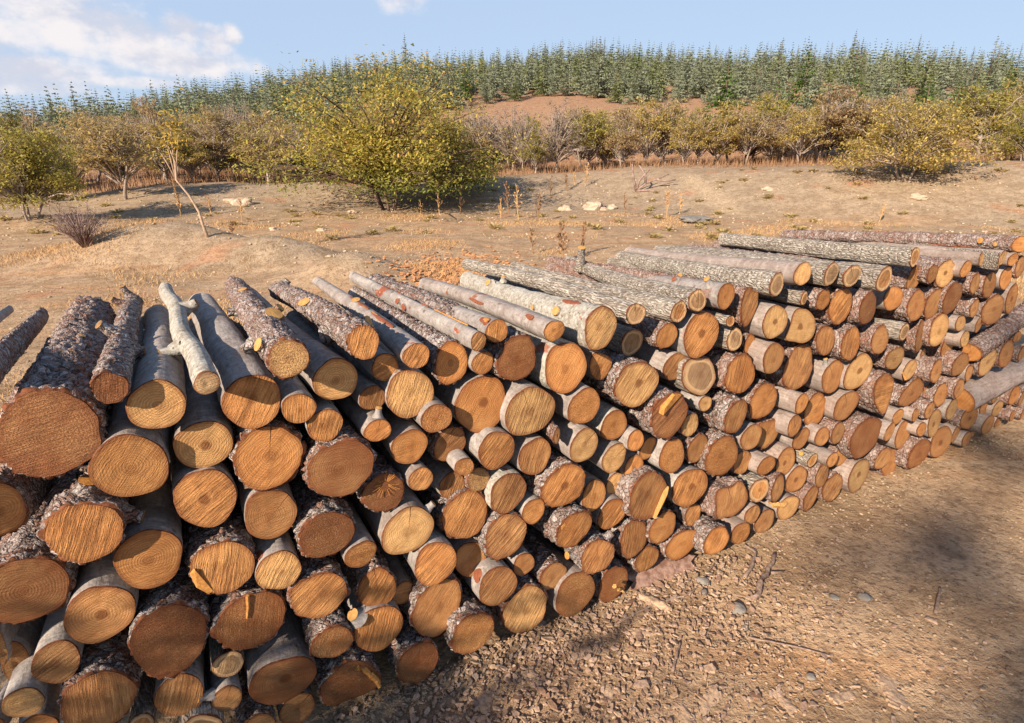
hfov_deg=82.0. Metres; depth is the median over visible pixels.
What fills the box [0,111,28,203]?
autumn tree
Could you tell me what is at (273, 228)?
rock
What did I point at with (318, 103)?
conifer
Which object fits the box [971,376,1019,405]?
cut log
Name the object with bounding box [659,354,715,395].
cut log
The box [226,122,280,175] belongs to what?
autumn tree
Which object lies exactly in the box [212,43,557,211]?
multi stemmed tree
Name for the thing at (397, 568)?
cut log
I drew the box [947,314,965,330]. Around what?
cut log
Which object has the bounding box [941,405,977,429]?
cut log
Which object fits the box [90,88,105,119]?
conifer
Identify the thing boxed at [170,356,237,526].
cut log
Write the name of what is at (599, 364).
cut log
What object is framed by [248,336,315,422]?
cut log
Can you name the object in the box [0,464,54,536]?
cut log
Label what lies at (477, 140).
autumn tree
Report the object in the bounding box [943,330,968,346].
cut log
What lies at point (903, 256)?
cut log
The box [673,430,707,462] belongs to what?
cut log
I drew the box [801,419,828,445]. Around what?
cut log
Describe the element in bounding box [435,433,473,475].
cut log
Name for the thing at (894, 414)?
cut log
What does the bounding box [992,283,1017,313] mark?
cut log
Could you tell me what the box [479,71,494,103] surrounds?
conifer
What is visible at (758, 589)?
broken stick
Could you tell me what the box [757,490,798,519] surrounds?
cut log
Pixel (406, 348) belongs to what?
cut log
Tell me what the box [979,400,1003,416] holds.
cut log
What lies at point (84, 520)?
cut log
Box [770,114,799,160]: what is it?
autumn tree
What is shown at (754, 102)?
autumn tree
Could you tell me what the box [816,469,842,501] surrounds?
cut log
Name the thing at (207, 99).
conifer
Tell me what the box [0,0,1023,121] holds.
sky
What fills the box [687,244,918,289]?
cut log
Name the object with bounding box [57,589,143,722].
cut log
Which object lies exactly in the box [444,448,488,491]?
cut log
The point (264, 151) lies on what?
autumn tree
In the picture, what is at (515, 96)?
conifer
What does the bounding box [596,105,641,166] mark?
autumn tree
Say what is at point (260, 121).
autumn tree
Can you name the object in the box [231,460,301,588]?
cut log
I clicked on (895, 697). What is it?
bark piece
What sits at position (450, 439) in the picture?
cut log
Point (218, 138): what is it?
autumn tree
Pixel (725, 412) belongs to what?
cut log
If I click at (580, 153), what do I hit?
autumn tree
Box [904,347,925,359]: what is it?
cut log
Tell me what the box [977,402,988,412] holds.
cut log
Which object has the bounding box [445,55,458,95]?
conifer
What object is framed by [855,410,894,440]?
cut log
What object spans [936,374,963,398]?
cut log
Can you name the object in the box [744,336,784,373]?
cut log
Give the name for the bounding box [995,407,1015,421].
cut log
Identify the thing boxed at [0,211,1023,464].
dry grass
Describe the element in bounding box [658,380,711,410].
cut log
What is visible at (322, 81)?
conifer
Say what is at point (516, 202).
weed stalk
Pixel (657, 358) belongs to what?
cut log
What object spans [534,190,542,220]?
weed stalk
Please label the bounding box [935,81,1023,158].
autumn tree
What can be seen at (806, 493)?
cut log
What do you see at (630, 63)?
conifer
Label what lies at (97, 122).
autumn tree
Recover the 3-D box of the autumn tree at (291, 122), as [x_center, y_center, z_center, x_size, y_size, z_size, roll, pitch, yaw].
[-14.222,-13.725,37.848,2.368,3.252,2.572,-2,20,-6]
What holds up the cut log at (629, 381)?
on the cut log at (608, 422)
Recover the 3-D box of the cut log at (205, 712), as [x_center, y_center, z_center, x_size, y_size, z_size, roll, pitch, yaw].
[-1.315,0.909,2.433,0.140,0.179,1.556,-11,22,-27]
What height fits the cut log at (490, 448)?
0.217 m
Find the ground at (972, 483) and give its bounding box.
[0,71,1023,722]
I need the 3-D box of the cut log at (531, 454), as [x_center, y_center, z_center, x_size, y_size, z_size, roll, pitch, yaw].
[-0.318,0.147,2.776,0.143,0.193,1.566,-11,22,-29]
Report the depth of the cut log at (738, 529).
2.89 m
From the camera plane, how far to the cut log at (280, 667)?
1.91 m
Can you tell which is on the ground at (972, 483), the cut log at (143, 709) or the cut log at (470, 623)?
the cut log at (470, 623)
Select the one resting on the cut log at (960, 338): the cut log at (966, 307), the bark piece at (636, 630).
the cut log at (966, 307)
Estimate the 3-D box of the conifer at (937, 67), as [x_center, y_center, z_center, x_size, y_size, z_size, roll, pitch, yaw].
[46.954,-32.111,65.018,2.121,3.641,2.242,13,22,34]
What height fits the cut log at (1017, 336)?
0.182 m
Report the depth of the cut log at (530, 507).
2.20 m
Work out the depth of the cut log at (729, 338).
2.52 m
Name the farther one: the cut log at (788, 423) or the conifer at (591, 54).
the conifer at (591, 54)
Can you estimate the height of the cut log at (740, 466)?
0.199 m
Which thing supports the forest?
on the ground at (972, 483)
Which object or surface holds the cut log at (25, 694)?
on the cut log at (48, 711)
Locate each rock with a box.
[223,198,235,202]
[229,197,253,205]
[269,227,278,230]
[474,689,493,714]
[557,205,573,210]
[582,201,604,209]
[607,204,617,208]
[678,215,714,222]
[761,186,773,190]
[907,193,927,200]
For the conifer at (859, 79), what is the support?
on the ground at (972, 483)
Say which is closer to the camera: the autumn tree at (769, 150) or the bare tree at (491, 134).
the autumn tree at (769, 150)
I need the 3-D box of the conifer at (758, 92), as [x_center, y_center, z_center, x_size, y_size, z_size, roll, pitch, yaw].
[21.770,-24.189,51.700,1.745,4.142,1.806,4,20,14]
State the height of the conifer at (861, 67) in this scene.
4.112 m
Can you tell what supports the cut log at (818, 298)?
on the cut log at (800, 327)
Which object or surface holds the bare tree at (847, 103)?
on the ground at (972, 483)
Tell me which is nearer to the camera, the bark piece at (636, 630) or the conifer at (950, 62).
the bark piece at (636, 630)
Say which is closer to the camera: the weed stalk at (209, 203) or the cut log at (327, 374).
the cut log at (327, 374)
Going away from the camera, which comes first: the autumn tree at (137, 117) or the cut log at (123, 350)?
the cut log at (123, 350)
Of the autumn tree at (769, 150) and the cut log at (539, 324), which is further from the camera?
the autumn tree at (769, 150)
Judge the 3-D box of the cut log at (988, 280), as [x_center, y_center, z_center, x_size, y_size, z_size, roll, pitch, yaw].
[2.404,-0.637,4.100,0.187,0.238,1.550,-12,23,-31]
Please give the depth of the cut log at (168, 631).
1.67 m
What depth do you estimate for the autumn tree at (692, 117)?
31.10 m
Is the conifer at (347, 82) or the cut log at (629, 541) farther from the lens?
the conifer at (347, 82)
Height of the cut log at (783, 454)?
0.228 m
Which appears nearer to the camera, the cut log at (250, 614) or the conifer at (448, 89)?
the cut log at (250, 614)
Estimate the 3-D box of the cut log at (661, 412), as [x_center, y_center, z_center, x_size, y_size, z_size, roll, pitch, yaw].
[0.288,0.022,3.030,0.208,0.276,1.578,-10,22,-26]
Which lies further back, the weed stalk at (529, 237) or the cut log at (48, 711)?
the weed stalk at (529, 237)
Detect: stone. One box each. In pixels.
[696,576,710,584]
[701,588,707,595]
[732,600,746,614]
[741,624,748,630]
[806,672,815,679]
[829,593,838,600]
[857,592,872,601]
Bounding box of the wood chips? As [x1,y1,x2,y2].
[329,239,535,285]
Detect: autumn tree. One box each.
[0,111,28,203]
[0,113,55,144]
[16,123,104,200]
[49,105,125,182]
[54,116,179,199]
[65,114,146,183]
[111,111,149,167]
[120,120,203,183]
[124,95,187,179]
[143,109,190,169]
[165,112,224,179]
[170,132,218,182]
[172,117,200,168]
[183,121,249,179]
[185,103,237,171]
[196,106,248,168]
[224,131,275,180]
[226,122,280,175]
[228,125,297,180]
[240,108,294,178]
[258,119,309,147]
[268,119,298,175]
[278,121,305,171]
[303,124,342,181]
[443,124,495,158]
[516,130,554,172]
[522,113,548,158]
[559,105,603,167]
[567,109,619,168]
[592,119,622,168]
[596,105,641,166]
[600,114,644,167]
[619,94,678,164]
[636,97,699,164]
[666,116,711,162]
[676,106,710,161]
[677,113,725,163]
[694,114,743,163]
[707,114,722,162]
[712,97,767,162]
[725,110,781,160]
[730,108,766,159]
[737,101,767,151]
[737,116,789,162]
[749,90,792,113]
[753,91,806,158]
[754,119,792,162]
[762,80,874,162]
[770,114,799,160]
[773,107,837,163]
[785,107,804,156]
[792,105,844,160]
[809,95,838,157]
[830,114,876,154]
[832,137,848,159]
[840,92,925,159]
[845,93,896,157]
[856,102,916,158]
[894,98,963,131]
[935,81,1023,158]
[965,103,1021,153]
[969,77,1023,149]
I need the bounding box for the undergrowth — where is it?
[14,137,1023,197]
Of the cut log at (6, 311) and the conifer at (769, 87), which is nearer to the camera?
the cut log at (6, 311)
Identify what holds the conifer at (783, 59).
on the ground at (972, 483)
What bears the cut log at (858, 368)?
on the cut log at (841, 403)
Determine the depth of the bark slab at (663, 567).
2.79 m
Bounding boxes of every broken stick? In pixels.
[617,559,718,623]
[671,640,680,672]
[743,544,756,578]
[748,636,826,654]
[751,552,783,601]
[776,519,840,524]
[934,586,940,613]
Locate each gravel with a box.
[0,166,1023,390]
[328,431,1023,722]
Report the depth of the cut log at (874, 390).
3.16 m
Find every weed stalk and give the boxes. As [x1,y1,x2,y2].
[173,184,182,215]
[206,195,211,213]
[229,220,233,233]
[238,198,243,221]
[433,181,442,213]
[458,186,465,211]
[498,198,503,217]
[503,181,513,212]
[513,184,521,219]
[528,228,534,252]
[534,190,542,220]
[555,222,569,257]
[564,171,568,190]
[581,221,587,245]
[583,163,589,185]
[665,189,670,214]
[679,193,683,213]
[879,204,885,221]
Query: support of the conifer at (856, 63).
on the ground at (972, 483)
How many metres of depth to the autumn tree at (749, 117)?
32.46 m
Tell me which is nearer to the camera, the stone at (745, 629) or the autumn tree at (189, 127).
the stone at (745, 629)
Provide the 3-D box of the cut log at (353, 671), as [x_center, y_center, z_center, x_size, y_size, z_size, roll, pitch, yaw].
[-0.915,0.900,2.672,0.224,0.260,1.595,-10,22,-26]
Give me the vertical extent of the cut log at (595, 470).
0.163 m
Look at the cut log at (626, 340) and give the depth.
2.33 m
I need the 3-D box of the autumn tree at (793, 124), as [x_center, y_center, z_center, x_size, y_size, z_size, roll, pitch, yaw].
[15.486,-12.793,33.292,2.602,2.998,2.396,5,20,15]
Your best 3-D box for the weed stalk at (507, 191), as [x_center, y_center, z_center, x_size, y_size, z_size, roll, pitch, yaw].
[-0.132,-5.398,19.345,0.370,1.036,0.188,-6,20,-17]
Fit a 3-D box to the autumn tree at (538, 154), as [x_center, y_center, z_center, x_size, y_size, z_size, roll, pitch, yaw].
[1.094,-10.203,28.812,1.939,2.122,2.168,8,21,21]
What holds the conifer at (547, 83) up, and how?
on the ground at (972, 483)
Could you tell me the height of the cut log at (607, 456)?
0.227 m
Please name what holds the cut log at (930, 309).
on the cut log at (935, 327)
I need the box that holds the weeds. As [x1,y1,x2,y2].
[0,164,1023,239]
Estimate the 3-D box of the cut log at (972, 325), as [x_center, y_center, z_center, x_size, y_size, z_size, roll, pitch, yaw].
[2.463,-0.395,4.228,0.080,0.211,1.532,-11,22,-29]
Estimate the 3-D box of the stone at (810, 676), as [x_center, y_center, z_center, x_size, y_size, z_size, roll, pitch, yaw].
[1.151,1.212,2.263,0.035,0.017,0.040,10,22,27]
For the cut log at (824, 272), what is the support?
on the cut log at (862, 309)
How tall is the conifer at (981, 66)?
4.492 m
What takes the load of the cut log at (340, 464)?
on the cut log at (322, 526)
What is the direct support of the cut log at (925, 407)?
on the cut log at (917, 427)
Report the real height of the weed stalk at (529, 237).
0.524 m
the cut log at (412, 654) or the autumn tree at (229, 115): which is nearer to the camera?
the cut log at (412, 654)
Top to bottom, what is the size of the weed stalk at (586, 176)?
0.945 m
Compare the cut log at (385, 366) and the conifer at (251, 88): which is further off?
the conifer at (251, 88)
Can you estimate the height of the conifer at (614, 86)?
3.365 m
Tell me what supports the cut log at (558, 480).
on the cut log at (566, 526)
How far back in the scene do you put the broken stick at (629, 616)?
2.61 m
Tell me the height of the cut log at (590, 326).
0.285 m
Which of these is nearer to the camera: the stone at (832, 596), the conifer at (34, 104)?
the stone at (832, 596)
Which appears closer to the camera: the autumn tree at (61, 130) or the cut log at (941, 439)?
the cut log at (941, 439)
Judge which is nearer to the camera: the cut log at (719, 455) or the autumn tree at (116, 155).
the cut log at (719, 455)
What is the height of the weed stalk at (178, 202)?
0.976 m
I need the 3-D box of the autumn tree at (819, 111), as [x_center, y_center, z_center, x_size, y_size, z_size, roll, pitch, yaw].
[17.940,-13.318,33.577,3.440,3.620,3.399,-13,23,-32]
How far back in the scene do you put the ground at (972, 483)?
4.08 m
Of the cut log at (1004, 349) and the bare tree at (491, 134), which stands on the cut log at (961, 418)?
the cut log at (1004, 349)
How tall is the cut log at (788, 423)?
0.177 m
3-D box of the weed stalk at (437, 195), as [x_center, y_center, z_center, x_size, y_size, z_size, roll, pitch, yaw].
[-2.405,-5.397,19.291,0.290,1.145,0.265,-13,23,-32]
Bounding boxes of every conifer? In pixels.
[0,89,23,129]
[31,94,42,125]
[69,87,83,118]
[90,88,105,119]
[129,96,142,122]
[185,95,200,128]
[200,86,224,122]
[229,88,240,115]
[247,76,256,98]
[263,91,273,120]
[273,90,281,120]
[293,94,310,124]
[311,89,322,126]
[314,75,334,117]
[316,62,335,98]
[340,62,358,103]
[349,89,359,121]
[391,52,400,86]
[396,35,412,69]
[420,49,436,86]
[435,55,464,110]
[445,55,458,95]
[458,62,472,99]
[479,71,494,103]
[506,73,523,101]
[522,55,536,87]
[542,63,552,94]
[543,44,549,67]
[582,36,614,97]
[586,36,596,65]
[601,40,609,66]
[608,71,620,96]
[613,73,623,101]
[617,46,625,67]
[617,61,630,95]
[624,53,656,100]
[626,50,635,77]
[627,45,647,90]
[662,42,677,73]
[690,54,710,94]
[699,94,712,128]
[707,52,745,121]
[721,47,731,74]
[725,61,739,92]
[744,54,763,99]
[748,62,764,106]
[762,61,776,98]
[765,70,788,113]
[767,40,792,84]
[767,44,788,89]
[772,66,786,105]
[785,85,792,108]
[786,42,818,103]
[791,59,807,86]
[799,58,832,106]
[805,45,825,79]
[823,43,833,79]
[842,42,866,85]
[843,66,869,110]
[848,29,858,60]
[848,69,860,101]
[855,37,867,70]
[855,49,866,83]
[857,58,869,95]
[866,58,883,100]
[882,65,911,102]
[883,61,895,99]
[898,75,910,108]
[907,50,944,106]
[909,68,940,122]
[911,34,923,65]
[929,52,942,82]
[930,78,940,105]
[940,72,966,133]
[943,47,957,77]
[946,64,972,107]
[949,63,964,89]
[956,64,980,106]
[962,36,1003,93]
[964,46,976,74]
[972,53,987,96]
[981,41,1007,88]
[994,66,1021,116]
[1009,45,1022,88]
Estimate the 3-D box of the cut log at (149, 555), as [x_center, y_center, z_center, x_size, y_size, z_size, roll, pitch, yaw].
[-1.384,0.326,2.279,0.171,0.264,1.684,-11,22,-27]
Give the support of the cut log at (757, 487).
on the cut log at (749, 512)
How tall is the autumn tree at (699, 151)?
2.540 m
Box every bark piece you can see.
[521,667,545,689]
[568,645,594,661]
[599,683,617,706]
[628,627,654,638]
[673,702,695,722]
[693,685,721,715]
[770,688,801,715]
[826,690,855,705]
[875,673,913,710]
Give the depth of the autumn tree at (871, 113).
25.28 m
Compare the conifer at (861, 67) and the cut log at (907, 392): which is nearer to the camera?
the cut log at (907, 392)
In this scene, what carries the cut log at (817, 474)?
on the cut log at (829, 489)
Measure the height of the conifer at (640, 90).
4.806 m
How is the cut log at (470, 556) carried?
on the cut log at (489, 582)
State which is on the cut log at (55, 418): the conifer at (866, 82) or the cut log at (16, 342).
the cut log at (16, 342)
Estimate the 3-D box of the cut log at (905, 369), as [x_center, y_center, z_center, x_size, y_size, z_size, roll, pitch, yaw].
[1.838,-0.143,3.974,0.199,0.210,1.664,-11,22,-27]
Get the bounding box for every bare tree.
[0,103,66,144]
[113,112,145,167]
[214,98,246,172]
[225,101,265,173]
[275,124,331,181]
[449,100,506,157]
[462,105,492,137]
[477,109,504,164]
[480,104,536,170]
[481,117,504,164]
[504,110,544,171]
[524,97,594,172]
[566,109,594,161]
[638,136,675,161]
[816,92,851,157]
[831,85,871,154]
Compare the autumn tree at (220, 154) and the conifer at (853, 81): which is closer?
the autumn tree at (220, 154)
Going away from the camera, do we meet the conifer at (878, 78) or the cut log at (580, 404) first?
the cut log at (580, 404)
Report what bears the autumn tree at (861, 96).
on the ground at (972, 483)
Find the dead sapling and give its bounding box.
[146,88,208,237]
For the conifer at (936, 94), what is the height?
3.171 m
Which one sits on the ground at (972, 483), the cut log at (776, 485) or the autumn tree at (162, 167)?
the autumn tree at (162, 167)
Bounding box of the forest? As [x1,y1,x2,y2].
[0,36,1023,156]
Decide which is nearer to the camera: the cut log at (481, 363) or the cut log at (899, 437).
the cut log at (481, 363)
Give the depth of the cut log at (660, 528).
2.62 m
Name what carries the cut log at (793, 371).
on the cut log at (793, 401)
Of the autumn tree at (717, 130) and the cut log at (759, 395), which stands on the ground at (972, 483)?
the autumn tree at (717, 130)
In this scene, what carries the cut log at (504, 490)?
on the cut log at (463, 514)
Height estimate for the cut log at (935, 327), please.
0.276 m
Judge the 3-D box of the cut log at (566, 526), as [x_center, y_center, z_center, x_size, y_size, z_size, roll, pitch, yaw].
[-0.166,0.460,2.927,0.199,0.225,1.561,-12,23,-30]
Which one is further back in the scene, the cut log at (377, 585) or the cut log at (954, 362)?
the cut log at (954, 362)
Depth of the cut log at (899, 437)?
3.57 m
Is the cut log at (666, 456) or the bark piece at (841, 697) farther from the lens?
the cut log at (666, 456)
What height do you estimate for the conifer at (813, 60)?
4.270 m
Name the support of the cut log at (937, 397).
on the cut log at (932, 422)
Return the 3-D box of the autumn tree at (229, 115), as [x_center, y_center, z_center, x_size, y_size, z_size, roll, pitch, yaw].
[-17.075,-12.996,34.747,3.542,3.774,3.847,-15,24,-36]
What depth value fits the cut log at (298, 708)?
2.01 m
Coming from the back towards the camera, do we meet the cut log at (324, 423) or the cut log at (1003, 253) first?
the cut log at (1003, 253)
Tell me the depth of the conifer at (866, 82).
56.74 m
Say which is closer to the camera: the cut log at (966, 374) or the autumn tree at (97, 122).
the cut log at (966, 374)
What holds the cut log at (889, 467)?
on the ground at (972, 483)
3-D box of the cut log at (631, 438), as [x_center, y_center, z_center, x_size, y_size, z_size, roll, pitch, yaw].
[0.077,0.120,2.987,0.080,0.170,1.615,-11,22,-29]
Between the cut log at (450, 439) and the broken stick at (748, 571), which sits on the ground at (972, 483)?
the broken stick at (748, 571)
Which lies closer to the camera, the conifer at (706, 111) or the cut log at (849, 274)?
the cut log at (849, 274)
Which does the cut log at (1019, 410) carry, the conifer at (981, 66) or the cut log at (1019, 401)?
the cut log at (1019, 401)
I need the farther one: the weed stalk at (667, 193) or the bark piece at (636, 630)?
the weed stalk at (667, 193)
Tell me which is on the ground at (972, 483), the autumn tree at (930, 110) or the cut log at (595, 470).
the autumn tree at (930, 110)
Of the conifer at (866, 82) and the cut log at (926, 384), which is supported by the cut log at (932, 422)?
the cut log at (926, 384)
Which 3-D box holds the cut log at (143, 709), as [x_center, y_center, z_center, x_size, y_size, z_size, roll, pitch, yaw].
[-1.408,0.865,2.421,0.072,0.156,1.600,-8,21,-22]
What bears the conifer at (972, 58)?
on the ground at (972, 483)
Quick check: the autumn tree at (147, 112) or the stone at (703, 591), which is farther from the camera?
the autumn tree at (147, 112)
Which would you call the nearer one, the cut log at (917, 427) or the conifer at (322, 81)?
the cut log at (917, 427)
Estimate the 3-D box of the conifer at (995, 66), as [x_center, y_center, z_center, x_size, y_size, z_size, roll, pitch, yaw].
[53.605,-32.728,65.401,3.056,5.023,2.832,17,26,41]
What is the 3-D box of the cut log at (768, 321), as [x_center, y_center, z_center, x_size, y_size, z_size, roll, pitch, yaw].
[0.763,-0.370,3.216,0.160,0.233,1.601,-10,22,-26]
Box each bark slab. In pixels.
[618,554,698,589]
[639,592,671,612]
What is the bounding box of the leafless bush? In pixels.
[34,201,112,247]
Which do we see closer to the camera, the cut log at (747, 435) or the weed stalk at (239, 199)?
the cut log at (747, 435)
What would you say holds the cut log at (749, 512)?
on the cut log at (738, 529)
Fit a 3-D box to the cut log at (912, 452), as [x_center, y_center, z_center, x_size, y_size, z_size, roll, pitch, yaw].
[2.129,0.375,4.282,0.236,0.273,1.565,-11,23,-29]
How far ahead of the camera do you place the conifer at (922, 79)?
49.84 m
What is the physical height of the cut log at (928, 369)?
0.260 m
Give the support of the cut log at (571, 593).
on the ground at (972, 483)
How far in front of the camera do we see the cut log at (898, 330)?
3.08 m
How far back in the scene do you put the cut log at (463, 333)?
2.14 m
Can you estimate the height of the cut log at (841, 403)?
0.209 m
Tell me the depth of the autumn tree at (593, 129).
29.43 m
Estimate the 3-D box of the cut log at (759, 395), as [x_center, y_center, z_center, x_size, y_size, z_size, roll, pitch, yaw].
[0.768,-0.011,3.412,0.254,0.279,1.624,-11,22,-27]
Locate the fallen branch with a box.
[632,164,675,191]
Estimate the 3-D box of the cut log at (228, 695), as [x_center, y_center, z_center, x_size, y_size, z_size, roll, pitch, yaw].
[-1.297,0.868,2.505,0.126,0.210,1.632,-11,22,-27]
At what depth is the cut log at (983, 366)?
3.75 m
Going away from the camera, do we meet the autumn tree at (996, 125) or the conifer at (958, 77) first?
the autumn tree at (996, 125)
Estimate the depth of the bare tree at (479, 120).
31.50 m
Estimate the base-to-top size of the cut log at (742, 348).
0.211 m
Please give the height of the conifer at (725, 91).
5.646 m
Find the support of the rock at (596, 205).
on the ground at (972, 483)
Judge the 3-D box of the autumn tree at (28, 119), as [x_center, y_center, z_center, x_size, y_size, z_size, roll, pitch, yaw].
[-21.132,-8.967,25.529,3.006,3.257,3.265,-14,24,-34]
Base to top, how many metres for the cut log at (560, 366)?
0.286 m
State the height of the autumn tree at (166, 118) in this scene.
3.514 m
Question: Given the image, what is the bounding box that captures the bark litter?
[311,432,1020,722]
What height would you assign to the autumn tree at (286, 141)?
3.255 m
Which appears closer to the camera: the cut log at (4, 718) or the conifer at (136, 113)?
the cut log at (4, 718)
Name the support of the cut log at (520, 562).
on the cut log at (522, 608)
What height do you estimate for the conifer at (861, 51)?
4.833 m
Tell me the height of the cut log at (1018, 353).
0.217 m
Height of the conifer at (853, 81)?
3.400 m
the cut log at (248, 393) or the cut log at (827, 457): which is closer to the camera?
the cut log at (248, 393)
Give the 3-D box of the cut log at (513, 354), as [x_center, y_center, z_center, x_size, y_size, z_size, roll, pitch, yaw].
[-0.368,-0.212,2.595,0.170,0.216,1.525,-11,22,-28]
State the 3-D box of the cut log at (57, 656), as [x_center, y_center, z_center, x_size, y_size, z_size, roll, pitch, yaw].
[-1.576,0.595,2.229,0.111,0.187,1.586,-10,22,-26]
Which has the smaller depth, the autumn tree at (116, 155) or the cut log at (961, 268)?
the cut log at (961, 268)
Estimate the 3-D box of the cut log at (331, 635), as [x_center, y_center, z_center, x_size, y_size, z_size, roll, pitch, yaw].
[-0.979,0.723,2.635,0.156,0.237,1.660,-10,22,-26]
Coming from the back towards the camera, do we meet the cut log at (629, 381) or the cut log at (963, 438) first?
the cut log at (963, 438)
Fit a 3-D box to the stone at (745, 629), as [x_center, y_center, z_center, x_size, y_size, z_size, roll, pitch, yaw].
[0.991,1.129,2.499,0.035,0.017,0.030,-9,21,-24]
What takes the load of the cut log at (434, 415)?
on the cut log at (405, 441)
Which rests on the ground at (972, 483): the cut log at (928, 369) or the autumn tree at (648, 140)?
the autumn tree at (648, 140)
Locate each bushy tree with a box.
[0,118,99,220]
[415,122,501,197]
[812,91,1018,179]
[981,104,1023,160]
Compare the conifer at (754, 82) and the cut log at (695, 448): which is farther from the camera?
the conifer at (754, 82)
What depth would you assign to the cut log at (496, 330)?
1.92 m
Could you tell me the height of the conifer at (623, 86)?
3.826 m
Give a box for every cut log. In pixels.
[0,295,116,479]
[0,305,13,322]
[0,307,48,383]
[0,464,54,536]
[0,501,79,624]
[0,622,22,663]
[0,680,12,722]
[1,615,46,680]
[1,640,49,716]
[19,683,60,722]
[31,567,84,683]
[36,461,145,564]
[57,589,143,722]
[63,532,139,643]
[87,316,170,496]
[89,285,145,403]
[113,463,182,588]
[125,304,186,428]
[127,517,212,679]
[128,671,156,722]
[153,649,203,715]
[158,282,220,394]
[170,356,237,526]
[172,318,233,468]
[178,647,224,722]
[183,455,256,594]
[188,292,280,428]
[198,638,241,710]
[208,631,243,676]
[209,573,286,651]
[224,276,311,379]
[224,319,306,492]
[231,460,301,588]
[232,436,297,538]
[235,663,275,722]
[243,596,316,704]
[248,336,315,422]
[251,287,357,399]
[268,278,379,359]
[276,685,314,722]
[282,527,350,620]
[285,316,390,440]
[286,310,384,408]
[288,468,355,558]
[293,309,433,418]
[297,400,376,497]
[300,378,342,441]
[300,604,354,657]
[301,288,398,380]
[312,277,428,368]
[314,641,380,706]
[334,553,402,651]
[335,401,404,512]
[338,495,396,605]
[340,496,376,567]
[348,288,492,374]
[349,271,485,350]
[349,495,412,604]
[352,286,467,385]
[352,482,435,554]
[360,273,536,380]
[371,440,432,489]
[381,403,427,463]
[384,605,439,683]
[389,373,451,432]
[397,554,461,638]
[403,521,456,585]
[411,417,465,460]
[412,489,485,576]
[415,476,487,538]
[418,278,564,340]
[418,367,504,432]
[418,450,464,498]
[421,568,494,654]
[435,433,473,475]
[442,296,586,393]
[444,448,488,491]
[452,305,507,341]
[452,399,514,469]
[460,271,616,350]
[460,543,516,605]
[461,259,645,324]
[461,372,554,435]
[470,460,526,513]
[473,506,527,561]
[485,275,677,348]
[489,559,548,633]
[496,424,550,474]
[503,545,534,575]
[507,448,586,507]
[509,262,686,322]
[514,488,544,523]
[523,528,566,589]
[524,377,599,423]
[525,522,594,616]
[530,500,592,547]
[535,412,597,461]
[541,419,559,443]
[545,256,758,327]
[545,269,734,326]
[549,443,621,493]
[553,524,615,575]
[562,338,611,379]
[565,246,705,311]
[574,470,605,511]
[581,348,659,407]
[584,399,626,439]
[588,435,625,472]
[590,557,627,603]
[591,491,624,528]
[592,514,647,560]
[599,383,688,439]
[605,323,642,355]
[606,258,806,304]
[606,461,668,520]
[614,258,829,310]
[615,250,783,296]
[615,541,659,572]
[616,424,643,450]
[618,448,642,475]
[624,246,810,284]
[627,421,683,472]
[627,423,655,459]
[627,506,675,544]
[630,342,687,379]
[642,459,707,506]
[646,275,734,309]
[653,245,838,285]
[654,518,694,560]
[656,310,718,358]
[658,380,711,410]
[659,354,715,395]
[663,499,700,525]
[672,246,861,286]
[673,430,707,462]
[677,410,697,435]
[677,512,728,554]
[683,421,737,477]
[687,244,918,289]
[688,387,746,433]
[690,464,747,519]
[698,419,761,449]
[701,512,749,543]
[703,346,755,394]
[711,240,954,287]
[714,324,741,350]
[715,378,776,419]
[718,233,919,266]
[727,470,768,502]
[730,448,750,473]
[732,301,787,338]
[736,331,754,352]
[736,500,759,523]
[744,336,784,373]
[745,415,777,449]
[747,448,774,474]
[747,469,783,502]
[749,501,773,532]
[753,440,794,474]
[754,335,812,389]
[754,377,825,424]
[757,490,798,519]
[758,299,815,342]
[759,407,801,436]
[775,384,808,413]
[775,425,809,448]
[779,230,1023,252]
[783,463,806,491]
[789,481,817,511]
[793,448,817,467]
[795,283,852,325]
[795,462,828,487]
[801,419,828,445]
[802,442,837,466]
[803,386,858,420]
[804,354,843,392]
[805,323,834,355]
[811,256,938,283]
[815,321,860,361]
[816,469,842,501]
[817,416,844,443]
[822,444,846,466]
[823,351,872,389]
[823,410,881,459]
[829,458,869,492]
[835,261,891,291]
[842,322,888,354]
[843,287,875,324]
[844,285,902,310]
[845,368,893,415]
[851,242,1006,264]
[854,405,903,423]
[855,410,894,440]
[863,442,891,469]
[864,344,903,369]
[869,444,896,475]
[870,318,908,340]
[872,357,916,380]
[873,316,923,352]
[874,287,924,322]
[877,419,909,448]
[885,434,930,469]
[889,377,924,406]
[891,405,918,421]
[900,418,926,436]
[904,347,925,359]
[904,354,941,382]
[908,398,934,418]
[909,243,1000,269]
[915,284,942,319]
[915,312,948,346]
[916,408,941,437]
[919,380,947,407]
[919,382,928,396]
[920,249,983,265]
[921,339,952,357]
[922,424,952,456]
[925,280,962,314]
[928,349,969,375]
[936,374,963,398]
[936,398,957,419]
[940,421,960,442]
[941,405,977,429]
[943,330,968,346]
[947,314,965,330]
[948,297,978,317]
[951,259,971,277]
[952,272,979,294]
[952,345,997,376]
[952,429,971,446]
[953,365,972,381]
[956,356,1023,412]
[960,301,1023,361]
[961,316,981,332]
[962,270,996,298]
[964,293,1003,326]
[965,412,994,434]
[969,332,1013,368]
[971,266,1011,289]
[971,326,1021,341]
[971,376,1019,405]
[973,375,1023,406]
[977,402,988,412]
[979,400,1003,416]
[988,397,997,403]
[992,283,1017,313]
[993,417,1001,427]
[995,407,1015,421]
[999,255,1023,278]
[1001,253,1018,265]
[1003,404,1023,418]
[1011,344,1023,361]
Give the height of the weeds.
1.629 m
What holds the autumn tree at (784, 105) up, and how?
on the ground at (972, 483)
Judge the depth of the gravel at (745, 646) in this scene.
2.60 m

